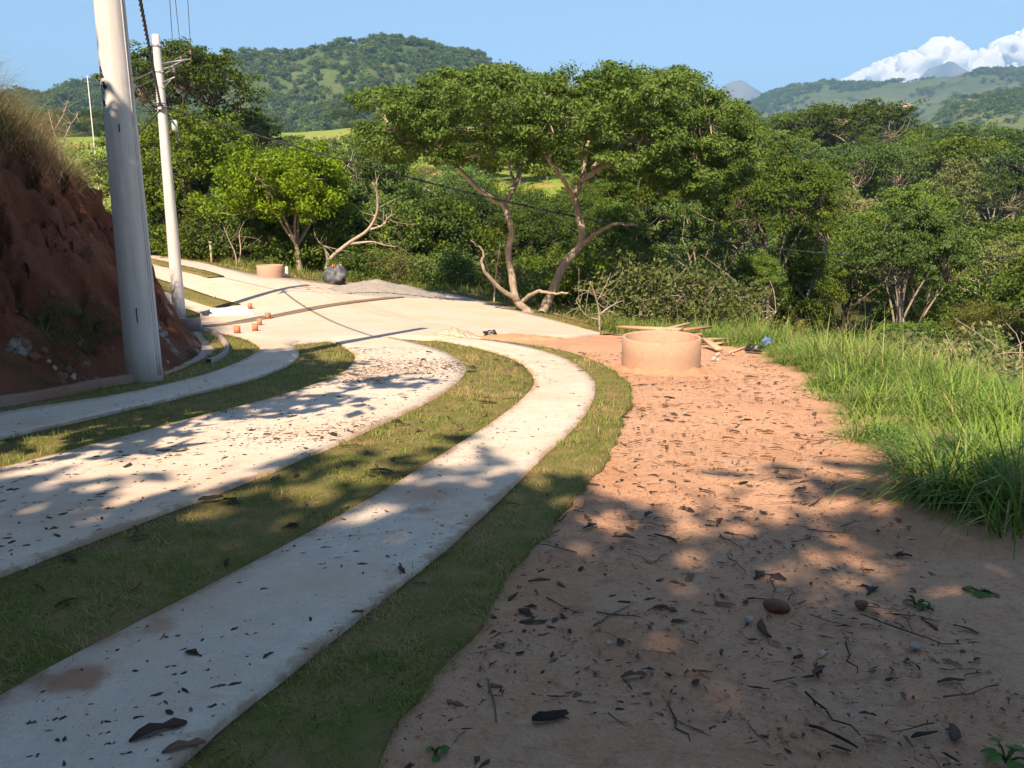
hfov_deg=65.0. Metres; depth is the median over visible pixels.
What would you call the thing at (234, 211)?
broadleaf tree
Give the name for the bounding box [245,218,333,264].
bush
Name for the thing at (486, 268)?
bare tree
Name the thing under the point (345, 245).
bare tree
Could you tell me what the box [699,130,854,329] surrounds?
umbrella tree
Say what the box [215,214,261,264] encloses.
bare tree
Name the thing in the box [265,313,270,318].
hollow brick
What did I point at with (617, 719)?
twig
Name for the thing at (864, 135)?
umbrella tree
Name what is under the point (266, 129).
umbrella tree
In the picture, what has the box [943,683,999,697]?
twig
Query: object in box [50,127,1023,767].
ground
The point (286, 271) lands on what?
marker pipe
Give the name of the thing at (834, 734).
bark strip
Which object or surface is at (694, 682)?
earth litter
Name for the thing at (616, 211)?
broadleaf tree
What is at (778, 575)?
bark strip
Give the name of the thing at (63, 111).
bare tree
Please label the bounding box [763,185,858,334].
broadleaf tree
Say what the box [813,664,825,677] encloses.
bark strip
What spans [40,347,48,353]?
rock
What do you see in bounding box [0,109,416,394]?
earth bank
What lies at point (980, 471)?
tall grass
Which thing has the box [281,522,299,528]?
bark strip
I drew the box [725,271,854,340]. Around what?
bush
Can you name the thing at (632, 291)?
bush
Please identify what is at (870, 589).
bark strip
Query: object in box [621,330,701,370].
concrete ring
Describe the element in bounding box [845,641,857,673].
twig
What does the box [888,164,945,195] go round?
broadleaf tree
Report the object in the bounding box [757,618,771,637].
bark strip
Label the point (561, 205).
broadleaf tree
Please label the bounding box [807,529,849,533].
twig
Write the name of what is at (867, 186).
broadleaf tree
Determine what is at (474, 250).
broadleaf tree
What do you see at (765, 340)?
plastic scrap
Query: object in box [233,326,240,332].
hollow brick
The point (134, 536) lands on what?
bark strip
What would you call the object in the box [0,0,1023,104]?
sky
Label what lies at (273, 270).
concrete ring
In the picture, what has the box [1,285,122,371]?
weeds
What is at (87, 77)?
utility pole
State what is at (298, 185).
broadleaf tree
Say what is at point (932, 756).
twig
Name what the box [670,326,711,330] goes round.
plank
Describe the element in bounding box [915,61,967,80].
mountain
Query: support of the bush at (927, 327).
on the ground at (514, 737)
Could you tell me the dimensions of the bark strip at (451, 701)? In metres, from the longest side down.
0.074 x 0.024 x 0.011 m
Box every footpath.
[0,331,298,439]
[0,337,595,767]
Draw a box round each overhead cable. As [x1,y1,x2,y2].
[82,108,160,172]
[138,0,161,105]
[162,105,1023,258]
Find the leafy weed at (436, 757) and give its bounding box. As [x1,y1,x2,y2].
[426,745,449,762]
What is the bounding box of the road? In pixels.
[0,337,465,577]
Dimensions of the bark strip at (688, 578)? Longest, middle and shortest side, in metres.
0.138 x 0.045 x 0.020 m
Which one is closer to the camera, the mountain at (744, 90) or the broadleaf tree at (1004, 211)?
the broadleaf tree at (1004, 211)
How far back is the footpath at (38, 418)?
9.72 m
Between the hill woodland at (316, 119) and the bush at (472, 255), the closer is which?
the bush at (472, 255)
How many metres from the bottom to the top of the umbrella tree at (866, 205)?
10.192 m
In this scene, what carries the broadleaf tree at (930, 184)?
on the ground at (514, 737)
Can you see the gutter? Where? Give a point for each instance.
(206, 346)
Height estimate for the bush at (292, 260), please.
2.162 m
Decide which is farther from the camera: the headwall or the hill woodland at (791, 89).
the hill woodland at (791, 89)
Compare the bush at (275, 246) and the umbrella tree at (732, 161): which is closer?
the bush at (275, 246)
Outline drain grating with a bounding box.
[202,292,442,326]
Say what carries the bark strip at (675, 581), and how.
on the ground at (514, 737)
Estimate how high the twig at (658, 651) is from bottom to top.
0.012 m
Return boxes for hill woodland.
[0,32,572,136]
[743,65,1023,121]
[910,86,1023,130]
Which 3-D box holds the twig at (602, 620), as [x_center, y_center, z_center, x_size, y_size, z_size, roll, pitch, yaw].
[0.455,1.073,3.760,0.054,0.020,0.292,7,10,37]
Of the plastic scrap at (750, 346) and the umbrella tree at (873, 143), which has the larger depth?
the umbrella tree at (873, 143)
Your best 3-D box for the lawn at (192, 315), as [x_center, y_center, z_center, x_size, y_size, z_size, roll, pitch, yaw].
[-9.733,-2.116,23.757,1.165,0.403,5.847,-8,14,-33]
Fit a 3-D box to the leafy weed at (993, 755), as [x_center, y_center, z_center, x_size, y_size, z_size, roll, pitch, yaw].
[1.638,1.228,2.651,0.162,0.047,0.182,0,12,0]
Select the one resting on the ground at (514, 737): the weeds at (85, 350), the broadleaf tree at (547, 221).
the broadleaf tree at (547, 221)
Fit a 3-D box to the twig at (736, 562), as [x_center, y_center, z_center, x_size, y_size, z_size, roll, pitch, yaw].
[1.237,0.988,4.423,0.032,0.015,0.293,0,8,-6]
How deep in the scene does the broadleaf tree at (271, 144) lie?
105.71 m
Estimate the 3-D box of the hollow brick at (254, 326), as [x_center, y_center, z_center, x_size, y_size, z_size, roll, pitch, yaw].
[-6.201,-1.370,19.395,0.128,0.171,0.102,-2,12,-8]
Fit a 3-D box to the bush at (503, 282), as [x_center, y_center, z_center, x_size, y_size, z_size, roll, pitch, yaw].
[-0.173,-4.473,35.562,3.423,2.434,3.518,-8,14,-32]
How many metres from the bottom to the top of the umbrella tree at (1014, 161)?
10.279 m
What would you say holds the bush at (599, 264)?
on the ground at (514, 737)
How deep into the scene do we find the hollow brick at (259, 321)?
21.03 m
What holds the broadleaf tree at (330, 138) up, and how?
on the ground at (514, 737)
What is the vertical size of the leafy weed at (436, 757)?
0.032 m
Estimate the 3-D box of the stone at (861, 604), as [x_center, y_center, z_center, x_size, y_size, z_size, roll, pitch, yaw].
[1.685,1.063,3.877,0.085,0.040,0.058,-5,13,-22]
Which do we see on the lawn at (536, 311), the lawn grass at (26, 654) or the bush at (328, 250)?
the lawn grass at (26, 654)
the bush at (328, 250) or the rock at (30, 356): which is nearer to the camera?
the rock at (30, 356)
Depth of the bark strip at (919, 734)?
2.81 m
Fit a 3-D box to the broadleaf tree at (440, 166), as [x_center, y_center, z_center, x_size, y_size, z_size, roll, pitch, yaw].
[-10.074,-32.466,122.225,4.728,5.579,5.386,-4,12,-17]
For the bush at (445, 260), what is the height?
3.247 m
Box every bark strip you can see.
[54,597,77,606]
[61,553,76,560]
[126,534,148,538]
[129,717,186,741]
[162,737,205,753]
[185,648,201,655]
[198,495,223,500]
[223,497,240,503]
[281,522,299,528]
[370,468,392,471]
[384,473,407,476]
[397,566,404,572]
[446,699,463,705]
[474,756,489,767]
[508,592,517,601]
[518,608,534,618]
[519,618,545,622]
[528,577,550,581]
[532,709,568,720]
[546,695,566,696]
[582,522,597,528]
[612,533,634,538]
[621,670,647,677]
[653,604,676,611]
[654,533,676,542]
[670,580,685,585]
[671,619,687,621]
[680,506,694,511]
[685,572,693,581]
[714,601,735,605]
[746,685,767,688]
[753,570,764,578]
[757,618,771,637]
[764,573,786,579]
[772,676,795,681]
[809,724,857,747]
[812,668,822,674]
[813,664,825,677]
[860,614,882,622]
[866,586,877,594]
[885,613,912,615]
[893,552,912,556]
[911,731,938,737]
[921,618,937,629]
[937,677,964,682]
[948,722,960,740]
[953,624,978,633]
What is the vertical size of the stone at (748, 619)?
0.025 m
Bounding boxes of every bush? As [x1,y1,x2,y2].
[104,198,198,255]
[106,206,190,252]
[150,198,259,260]
[150,218,217,258]
[179,197,300,262]
[229,225,318,270]
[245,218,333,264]
[261,243,312,265]
[279,205,424,278]
[309,241,396,280]
[322,239,393,277]
[362,245,431,285]
[402,247,474,281]
[405,236,504,291]
[413,240,533,295]
[415,164,429,175]
[465,259,546,298]
[515,240,655,318]
[517,257,621,312]
[561,237,733,325]
[612,255,797,331]
[671,280,811,337]
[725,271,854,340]
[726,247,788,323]
[862,318,1023,382]
[902,315,1023,391]
[928,296,1023,368]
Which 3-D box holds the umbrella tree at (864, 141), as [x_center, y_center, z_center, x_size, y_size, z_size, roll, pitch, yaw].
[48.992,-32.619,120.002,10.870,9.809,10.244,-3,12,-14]
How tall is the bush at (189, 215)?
3.773 m
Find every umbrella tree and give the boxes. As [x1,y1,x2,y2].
[90,36,271,221]
[169,104,290,157]
[271,135,334,151]
[337,59,768,312]
[546,144,568,180]
[552,182,602,208]
[560,174,602,187]
[561,128,690,169]
[582,158,687,321]
[604,207,678,308]
[647,182,854,270]
[669,181,779,270]
[676,138,769,174]
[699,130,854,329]
[724,126,771,140]
[735,128,829,171]
[754,122,791,134]
[758,101,858,143]
[758,119,774,125]
[766,109,843,137]
[767,120,840,146]
[771,187,858,241]
[772,235,909,342]
[784,140,898,235]
[801,97,929,173]
[813,141,937,201]
[815,131,877,149]
[821,195,893,299]
[824,179,974,340]
[824,198,986,324]
[833,133,880,185]
[852,140,929,170]
[910,133,946,177]
[918,135,1022,179]
[919,120,1010,174]
[919,138,977,179]
[941,171,1023,223]
[954,232,1023,301]
[962,212,1023,246]
[964,146,1023,220]
[965,160,1008,213]
[966,269,1023,332]
[993,234,1023,307]
[1001,128,1023,148]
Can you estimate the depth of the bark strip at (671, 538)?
4.83 m
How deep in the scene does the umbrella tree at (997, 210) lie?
106.18 m
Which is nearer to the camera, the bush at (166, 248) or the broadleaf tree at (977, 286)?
the bush at (166, 248)
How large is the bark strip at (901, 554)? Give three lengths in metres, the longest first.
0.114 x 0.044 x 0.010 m
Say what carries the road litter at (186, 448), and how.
on the road
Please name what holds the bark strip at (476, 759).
on the ground at (514, 737)
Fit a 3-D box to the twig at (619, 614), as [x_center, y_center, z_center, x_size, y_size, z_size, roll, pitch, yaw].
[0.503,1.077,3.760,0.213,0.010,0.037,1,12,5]
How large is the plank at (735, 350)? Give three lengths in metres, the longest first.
1.580 x 0.061 x 0.032 m
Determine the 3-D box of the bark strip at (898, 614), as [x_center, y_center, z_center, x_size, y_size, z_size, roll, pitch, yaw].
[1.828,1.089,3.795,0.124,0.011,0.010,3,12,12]
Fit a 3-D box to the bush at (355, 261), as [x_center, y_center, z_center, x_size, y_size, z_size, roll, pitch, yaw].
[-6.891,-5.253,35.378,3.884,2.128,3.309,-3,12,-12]
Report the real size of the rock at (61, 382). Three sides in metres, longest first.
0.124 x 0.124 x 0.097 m
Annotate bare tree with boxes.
[38,96,86,159]
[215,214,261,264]
[313,172,404,269]
[474,243,505,301]
[565,270,622,330]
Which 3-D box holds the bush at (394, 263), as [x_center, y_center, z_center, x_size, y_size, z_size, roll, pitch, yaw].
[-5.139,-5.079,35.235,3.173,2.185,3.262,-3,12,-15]
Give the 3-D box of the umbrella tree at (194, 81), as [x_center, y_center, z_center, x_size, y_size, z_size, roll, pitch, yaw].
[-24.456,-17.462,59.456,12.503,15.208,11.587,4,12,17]
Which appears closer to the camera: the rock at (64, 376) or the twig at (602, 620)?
the twig at (602, 620)
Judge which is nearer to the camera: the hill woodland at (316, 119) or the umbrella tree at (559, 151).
the umbrella tree at (559, 151)
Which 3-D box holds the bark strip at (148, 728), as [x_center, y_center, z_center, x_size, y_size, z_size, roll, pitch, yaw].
[-1.184,1.151,2.690,0.185,0.027,0.061,-6,11,-40]
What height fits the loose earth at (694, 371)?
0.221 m
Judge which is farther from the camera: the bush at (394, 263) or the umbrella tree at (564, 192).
the umbrella tree at (564, 192)
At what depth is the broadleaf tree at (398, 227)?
38.57 m
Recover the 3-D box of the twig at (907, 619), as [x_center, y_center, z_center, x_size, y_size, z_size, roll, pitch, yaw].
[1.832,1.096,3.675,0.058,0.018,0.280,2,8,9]
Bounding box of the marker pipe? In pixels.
[285,267,288,276]
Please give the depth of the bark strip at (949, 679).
3.19 m
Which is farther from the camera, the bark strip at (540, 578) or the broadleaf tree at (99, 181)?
the broadleaf tree at (99, 181)
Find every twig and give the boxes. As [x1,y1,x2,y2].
[487,679,503,722]
[536,543,576,552]
[546,597,585,614]
[593,605,629,625]
[597,611,640,616]
[608,712,627,725]
[627,522,669,526]
[637,649,675,653]
[667,702,690,742]
[672,717,710,735]
[720,533,743,550]
[727,553,745,573]
[747,721,769,745]
[773,467,813,469]
[805,691,860,735]
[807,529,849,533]
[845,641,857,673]
[867,606,906,610]
[883,621,960,644]
[892,722,933,734]
[906,611,912,631]
[924,742,940,767]
[941,668,981,670]
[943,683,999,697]
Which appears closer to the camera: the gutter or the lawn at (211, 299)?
the gutter
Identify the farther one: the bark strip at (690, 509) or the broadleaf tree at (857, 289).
the broadleaf tree at (857, 289)
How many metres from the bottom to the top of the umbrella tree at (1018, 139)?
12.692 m
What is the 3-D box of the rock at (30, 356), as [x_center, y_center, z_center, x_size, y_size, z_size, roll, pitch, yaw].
[-6.000,-0.313,10.044,0.156,0.157,0.123,-15,4,15]
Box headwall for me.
[179,318,201,331]
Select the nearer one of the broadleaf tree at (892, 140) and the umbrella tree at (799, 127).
the umbrella tree at (799, 127)
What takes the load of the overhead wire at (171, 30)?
attached to the utility pole at (176, 284)
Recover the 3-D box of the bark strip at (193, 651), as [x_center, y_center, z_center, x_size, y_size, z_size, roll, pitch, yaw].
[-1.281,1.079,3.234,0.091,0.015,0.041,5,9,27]
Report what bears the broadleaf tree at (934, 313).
on the ground at (514, 737)
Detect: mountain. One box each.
[719,80,761,103]
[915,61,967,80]
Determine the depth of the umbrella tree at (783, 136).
95.67 m
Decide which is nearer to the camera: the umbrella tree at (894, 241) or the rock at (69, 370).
the rock at (69, 370)
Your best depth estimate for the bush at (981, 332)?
28.55 m
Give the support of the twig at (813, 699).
on the ground at (514, 737)
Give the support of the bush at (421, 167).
on the ground at (514, 737)
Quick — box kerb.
[0,369,164,407]
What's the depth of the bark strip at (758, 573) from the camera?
4.27 m
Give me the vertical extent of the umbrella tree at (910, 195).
13.725 m
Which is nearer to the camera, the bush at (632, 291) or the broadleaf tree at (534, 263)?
the bush at (632, 291)
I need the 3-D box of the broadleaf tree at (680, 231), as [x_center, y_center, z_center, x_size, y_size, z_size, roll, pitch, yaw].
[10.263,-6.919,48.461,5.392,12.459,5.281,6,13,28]
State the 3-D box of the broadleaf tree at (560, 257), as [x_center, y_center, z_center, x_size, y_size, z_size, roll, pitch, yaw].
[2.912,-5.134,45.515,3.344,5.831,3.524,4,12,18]
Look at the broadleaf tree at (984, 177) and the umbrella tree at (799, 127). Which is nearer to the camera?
the broadleaf tree at (984, 177)
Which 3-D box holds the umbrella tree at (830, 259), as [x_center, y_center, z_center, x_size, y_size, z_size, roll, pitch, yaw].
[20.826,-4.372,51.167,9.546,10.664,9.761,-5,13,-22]
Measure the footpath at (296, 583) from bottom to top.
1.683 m
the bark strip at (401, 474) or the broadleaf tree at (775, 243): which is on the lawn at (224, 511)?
the bark strip at (401, 474)
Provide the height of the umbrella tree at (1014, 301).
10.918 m
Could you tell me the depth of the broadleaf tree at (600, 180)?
76.07 m
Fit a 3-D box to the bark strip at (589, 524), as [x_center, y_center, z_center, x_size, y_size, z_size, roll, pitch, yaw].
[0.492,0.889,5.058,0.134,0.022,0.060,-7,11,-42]
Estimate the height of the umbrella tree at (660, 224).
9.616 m
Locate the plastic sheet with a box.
[201,311,211,315]
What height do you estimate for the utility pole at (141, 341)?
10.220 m
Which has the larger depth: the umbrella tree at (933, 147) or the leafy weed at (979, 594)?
the umbrella tree at (933, 147)
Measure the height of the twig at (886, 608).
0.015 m
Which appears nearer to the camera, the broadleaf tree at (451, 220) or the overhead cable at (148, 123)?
the overhead cable at (148, 123)
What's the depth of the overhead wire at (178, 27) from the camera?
20.07 m
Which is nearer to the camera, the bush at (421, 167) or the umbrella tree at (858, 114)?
the umbrella tree at (858, 114)
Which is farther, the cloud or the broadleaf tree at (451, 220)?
the cloud
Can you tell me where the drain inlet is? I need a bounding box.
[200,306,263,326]
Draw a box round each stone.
[744,616,752,622]
[762,598,790,613]
[854,600,868,609]
[909,642,922,648]
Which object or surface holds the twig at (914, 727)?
on the ground at (514, 737)
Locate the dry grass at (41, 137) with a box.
[0,51,109,209]
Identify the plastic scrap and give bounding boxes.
[744,344,764,351]
[761,336,772,345]
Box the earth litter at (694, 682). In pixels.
[386,356,1021,767]
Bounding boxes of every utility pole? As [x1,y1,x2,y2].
[82,75,98,187]
[93,0,162,382]
[152,34,192,317]
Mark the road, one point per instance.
(89, 473)
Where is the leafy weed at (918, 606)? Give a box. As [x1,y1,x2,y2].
[902,595,931,610]
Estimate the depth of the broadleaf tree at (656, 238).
44.70 m
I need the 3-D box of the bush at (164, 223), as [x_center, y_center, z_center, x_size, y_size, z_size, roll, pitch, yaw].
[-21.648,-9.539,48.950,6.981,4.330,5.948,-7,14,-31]
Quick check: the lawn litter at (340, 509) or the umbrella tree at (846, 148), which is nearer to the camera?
the lawn litter at (340, 509)
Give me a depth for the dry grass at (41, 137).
13.77 m
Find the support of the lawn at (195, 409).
on the ground at (514, 737)
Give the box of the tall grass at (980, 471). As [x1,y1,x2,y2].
[601,290,1023,559]
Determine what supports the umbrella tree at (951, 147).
on the ground at (514, 737)
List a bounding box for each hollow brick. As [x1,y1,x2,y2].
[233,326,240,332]
[252,323,257,330]
[257,318,261,324]
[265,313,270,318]
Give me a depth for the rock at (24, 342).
10.07 m
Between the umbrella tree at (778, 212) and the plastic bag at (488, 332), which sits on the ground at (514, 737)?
the umbrella tree at (778, 212)
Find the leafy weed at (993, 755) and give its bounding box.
[980,738,1023,767]
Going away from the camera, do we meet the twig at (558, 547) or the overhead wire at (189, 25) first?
the twig at (558, 547)
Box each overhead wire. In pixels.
[169,0,174,67]
[175,0,181,55]
[187,0,190,49]
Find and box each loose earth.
[475,333,563,340]
[611,364,707,376]
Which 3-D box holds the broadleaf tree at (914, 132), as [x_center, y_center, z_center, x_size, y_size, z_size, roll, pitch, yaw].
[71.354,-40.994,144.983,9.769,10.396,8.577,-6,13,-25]
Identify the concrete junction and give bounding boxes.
[151,255,599,344]
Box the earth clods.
[394,355,1023,767]
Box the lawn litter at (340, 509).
[17,352,531,611]
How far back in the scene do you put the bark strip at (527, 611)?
3.77 m
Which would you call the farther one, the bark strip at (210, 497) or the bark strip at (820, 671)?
the bark strip at (210, 497)
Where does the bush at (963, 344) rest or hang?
on the ground at (514, 737)
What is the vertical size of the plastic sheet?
0.168 m
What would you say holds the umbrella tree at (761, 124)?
on the ground at (514, 737)
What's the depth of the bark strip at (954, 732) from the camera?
2.81 m
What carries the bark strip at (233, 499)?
on the lawn at (224, 511)
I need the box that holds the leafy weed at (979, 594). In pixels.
[962,586,999,598]
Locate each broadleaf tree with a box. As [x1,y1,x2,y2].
[62,122,213,254]
[138,104,265,218]
[185,137,355,271]
[204,180,307,260]
[250,129,279,157]
[278,139,384,230]
[279,141,304,152]
[300,164,419,232]
[306,190,442,273]
[320,136,343,150]
[327,132,438,222]
[382,185,489,278]
[397,158,425,176]
[397,170,428,259]
[400,199,502,257]
[416,163,502,200]
[422,175,546,283]
[434,160,454,172]
[459,142,487,173]
[475,177,558,234]
[478,207,554,267]
[480,196,601,267]
[507,249,558,299]
[534,209,689,309]
[537,242,578,304]
[542,189,648,252]
[568,197,671,316]
[569,161,601,206]
[592,172,622,187]
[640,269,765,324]
[642,177,724,282]
[654,167,747,298]
[717,246,776,271]
[724,231,780,264]
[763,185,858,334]
[771,171,881,236]
[771,225,836,327]
[810,144,857,189]
[812,218,901,342]
[847,166,899,202]
[852,274,947,350]
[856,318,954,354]
[870,206,978,326]
[870,269,975,300]
[875,125,908,188]
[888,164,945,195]
[899,126,937,138]
[917,175,972,201]
[923,152,993,230]
[923,184,964,214]
[926,236,1018,304]
[956,280,1023,370]
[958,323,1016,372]
[964,171,1010,240]
[988,149,1023,218]
[1005,191,1023,213]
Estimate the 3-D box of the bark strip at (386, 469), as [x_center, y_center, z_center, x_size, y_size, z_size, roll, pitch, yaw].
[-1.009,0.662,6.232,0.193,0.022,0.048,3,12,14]
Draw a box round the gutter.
[181,326,229,364]
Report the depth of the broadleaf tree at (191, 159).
41.29 m
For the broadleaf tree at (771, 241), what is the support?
on the ground at (514, 737)
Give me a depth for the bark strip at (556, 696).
3.02 m
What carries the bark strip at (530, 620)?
on the ground at (514, 737)
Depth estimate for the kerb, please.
9.71 m
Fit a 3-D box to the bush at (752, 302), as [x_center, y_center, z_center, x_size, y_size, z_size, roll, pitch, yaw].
[9.167,-2.538,39.832,6.847,6.159,6.383,-1,12,-3]
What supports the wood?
on the ground at (514, 737)
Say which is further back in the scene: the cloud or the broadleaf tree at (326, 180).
the cloud
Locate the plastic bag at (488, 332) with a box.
[482,329,496,335]
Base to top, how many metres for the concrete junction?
2.406 m
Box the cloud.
[839,28,1023,82]
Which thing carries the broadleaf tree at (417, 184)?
on the ground at (514, 737)
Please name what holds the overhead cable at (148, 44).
attached to the utility pole at (176, 284)
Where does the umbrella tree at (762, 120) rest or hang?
on the ground at (514, 737)
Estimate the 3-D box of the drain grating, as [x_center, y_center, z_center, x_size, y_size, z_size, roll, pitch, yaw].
[-5.414,-2.566,26.197,0.432,0.191,11.903,6,13,25]
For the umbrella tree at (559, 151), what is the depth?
122.42 m
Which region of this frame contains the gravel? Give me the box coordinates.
[329,279,445,297]
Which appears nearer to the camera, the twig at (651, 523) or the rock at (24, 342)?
the twig at (651, 523)
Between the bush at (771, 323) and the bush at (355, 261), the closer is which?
the bush at (771, 323)
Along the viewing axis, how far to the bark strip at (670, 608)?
3.83 m
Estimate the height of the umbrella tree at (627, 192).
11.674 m
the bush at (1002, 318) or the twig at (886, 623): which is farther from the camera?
the bush at (1002, 318)
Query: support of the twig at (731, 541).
on the ground at (514, 737)
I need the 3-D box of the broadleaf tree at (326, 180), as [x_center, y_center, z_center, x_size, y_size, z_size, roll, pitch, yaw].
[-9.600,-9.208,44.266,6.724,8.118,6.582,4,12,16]
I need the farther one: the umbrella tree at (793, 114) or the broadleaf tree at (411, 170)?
the umbrella tree at (793, 114)
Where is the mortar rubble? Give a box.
[433,327,476,336]
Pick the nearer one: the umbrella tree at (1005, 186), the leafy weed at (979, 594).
the leafy weed at (979, 594)
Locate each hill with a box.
[11,40,513,130]
[748,72,1023,126]
[913,96,1023,130]
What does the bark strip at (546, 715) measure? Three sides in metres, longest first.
0.145 x 0.047 x 0.020 m
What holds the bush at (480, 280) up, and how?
on the ground at (514, 737)
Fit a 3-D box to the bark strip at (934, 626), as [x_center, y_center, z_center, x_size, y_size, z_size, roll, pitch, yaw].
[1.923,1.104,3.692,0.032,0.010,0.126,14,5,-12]
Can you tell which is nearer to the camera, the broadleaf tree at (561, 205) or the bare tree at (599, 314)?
the bare tree at (599, 314)
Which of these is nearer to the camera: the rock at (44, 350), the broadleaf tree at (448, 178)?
the rock at (44, 350)
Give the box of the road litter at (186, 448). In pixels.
[0,347,463,564]
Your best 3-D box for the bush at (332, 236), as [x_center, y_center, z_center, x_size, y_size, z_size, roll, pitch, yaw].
[-7.421,-6.277,38.347,6.076,4.424,5.176,3,12,15]
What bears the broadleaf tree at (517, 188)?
on the ground at (514, 737)
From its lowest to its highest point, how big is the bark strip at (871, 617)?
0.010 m
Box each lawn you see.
[0,331,259,411]
[0,339,533,694]
[0,342,354,466]
[151,259,224,277]
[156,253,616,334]
[157,278,239,306]
[171,304,199,318]
[181,339,632,767]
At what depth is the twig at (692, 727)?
2.83 m
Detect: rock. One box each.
[21,339,29,345]
[26,352,36,362]
[32,352,40,359]
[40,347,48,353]
[56,371,68,380]
[58,380,65,384]
[65,366,72,373]
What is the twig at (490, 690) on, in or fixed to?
on the ground at (514, 737)
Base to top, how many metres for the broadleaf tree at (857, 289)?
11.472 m
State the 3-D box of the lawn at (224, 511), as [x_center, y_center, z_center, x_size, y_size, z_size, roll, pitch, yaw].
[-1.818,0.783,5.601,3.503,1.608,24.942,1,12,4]
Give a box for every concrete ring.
[256,264,283,277]
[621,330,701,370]
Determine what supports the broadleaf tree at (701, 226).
on the ground at (514, 737)
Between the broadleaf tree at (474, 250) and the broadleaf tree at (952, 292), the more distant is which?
the broadleaf tree at (952, 292)
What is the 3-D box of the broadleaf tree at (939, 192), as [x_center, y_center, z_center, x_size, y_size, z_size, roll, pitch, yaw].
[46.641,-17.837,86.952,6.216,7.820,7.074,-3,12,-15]
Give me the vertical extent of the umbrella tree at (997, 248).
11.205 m
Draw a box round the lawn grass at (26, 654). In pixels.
[0,254,637,767]
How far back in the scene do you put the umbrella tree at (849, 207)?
64.58 m
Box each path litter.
[12,348,287,421]
[13,357,583,765]
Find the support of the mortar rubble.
on the ground at (514, 737)
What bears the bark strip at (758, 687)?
on the ground at (514, 737)
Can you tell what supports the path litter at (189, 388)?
on the footpath at (38, 418)
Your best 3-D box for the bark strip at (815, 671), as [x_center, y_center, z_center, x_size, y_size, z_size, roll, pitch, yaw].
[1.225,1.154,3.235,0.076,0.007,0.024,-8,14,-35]
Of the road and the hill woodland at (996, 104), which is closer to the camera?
the road
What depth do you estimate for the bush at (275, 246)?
37.73 m
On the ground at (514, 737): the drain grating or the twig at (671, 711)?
the twig at (671, 711)
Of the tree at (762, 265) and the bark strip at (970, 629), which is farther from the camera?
the tree at (762, 265)
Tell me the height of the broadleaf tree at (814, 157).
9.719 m
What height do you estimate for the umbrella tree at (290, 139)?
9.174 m
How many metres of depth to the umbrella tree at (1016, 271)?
32.37 m
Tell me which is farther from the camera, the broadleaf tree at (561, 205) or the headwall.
the broadleaf tree at (561, 205)
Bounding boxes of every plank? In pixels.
[617,325,683,330]
[657,322,691,329]
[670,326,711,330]
[702,338,722,350]
[728,346,745,352]
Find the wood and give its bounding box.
[23,96,1022,178]
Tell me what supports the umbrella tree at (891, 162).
on the ground at (514, 737)
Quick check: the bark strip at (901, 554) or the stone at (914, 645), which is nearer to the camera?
the stone at (914, 645)
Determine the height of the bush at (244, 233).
3.972 m
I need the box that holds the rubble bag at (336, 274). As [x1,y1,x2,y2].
[321,264,346,284]
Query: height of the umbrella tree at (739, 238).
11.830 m
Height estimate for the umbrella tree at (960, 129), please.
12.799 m
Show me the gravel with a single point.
(377, 288)
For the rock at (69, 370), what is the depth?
10.41 m
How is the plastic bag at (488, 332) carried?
on the concrete junction
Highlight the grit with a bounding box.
[405,358,1023,761]
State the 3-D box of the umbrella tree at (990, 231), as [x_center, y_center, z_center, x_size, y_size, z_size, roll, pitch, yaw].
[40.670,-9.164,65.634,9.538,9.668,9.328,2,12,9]
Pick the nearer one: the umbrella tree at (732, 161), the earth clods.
the earth clods
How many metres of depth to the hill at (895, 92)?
1813.99 m
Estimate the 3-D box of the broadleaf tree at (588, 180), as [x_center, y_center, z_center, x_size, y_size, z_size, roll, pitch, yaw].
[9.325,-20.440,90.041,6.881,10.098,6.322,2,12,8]
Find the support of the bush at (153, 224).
on the ground at (514, 737)
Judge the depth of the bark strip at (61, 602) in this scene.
3.74 m
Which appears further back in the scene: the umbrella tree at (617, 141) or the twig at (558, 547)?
the umbrella tree at (617, 141)
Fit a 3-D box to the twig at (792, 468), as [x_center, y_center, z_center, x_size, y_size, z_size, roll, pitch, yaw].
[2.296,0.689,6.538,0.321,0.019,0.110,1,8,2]
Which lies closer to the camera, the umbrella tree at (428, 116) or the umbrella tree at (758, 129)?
the umbrella tree at (428, 116)
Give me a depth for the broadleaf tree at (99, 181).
44.10 m
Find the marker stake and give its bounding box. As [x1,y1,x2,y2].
[208,241,212,262]
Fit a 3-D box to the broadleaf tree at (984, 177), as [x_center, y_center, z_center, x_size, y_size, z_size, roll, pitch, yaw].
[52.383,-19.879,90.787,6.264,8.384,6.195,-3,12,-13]

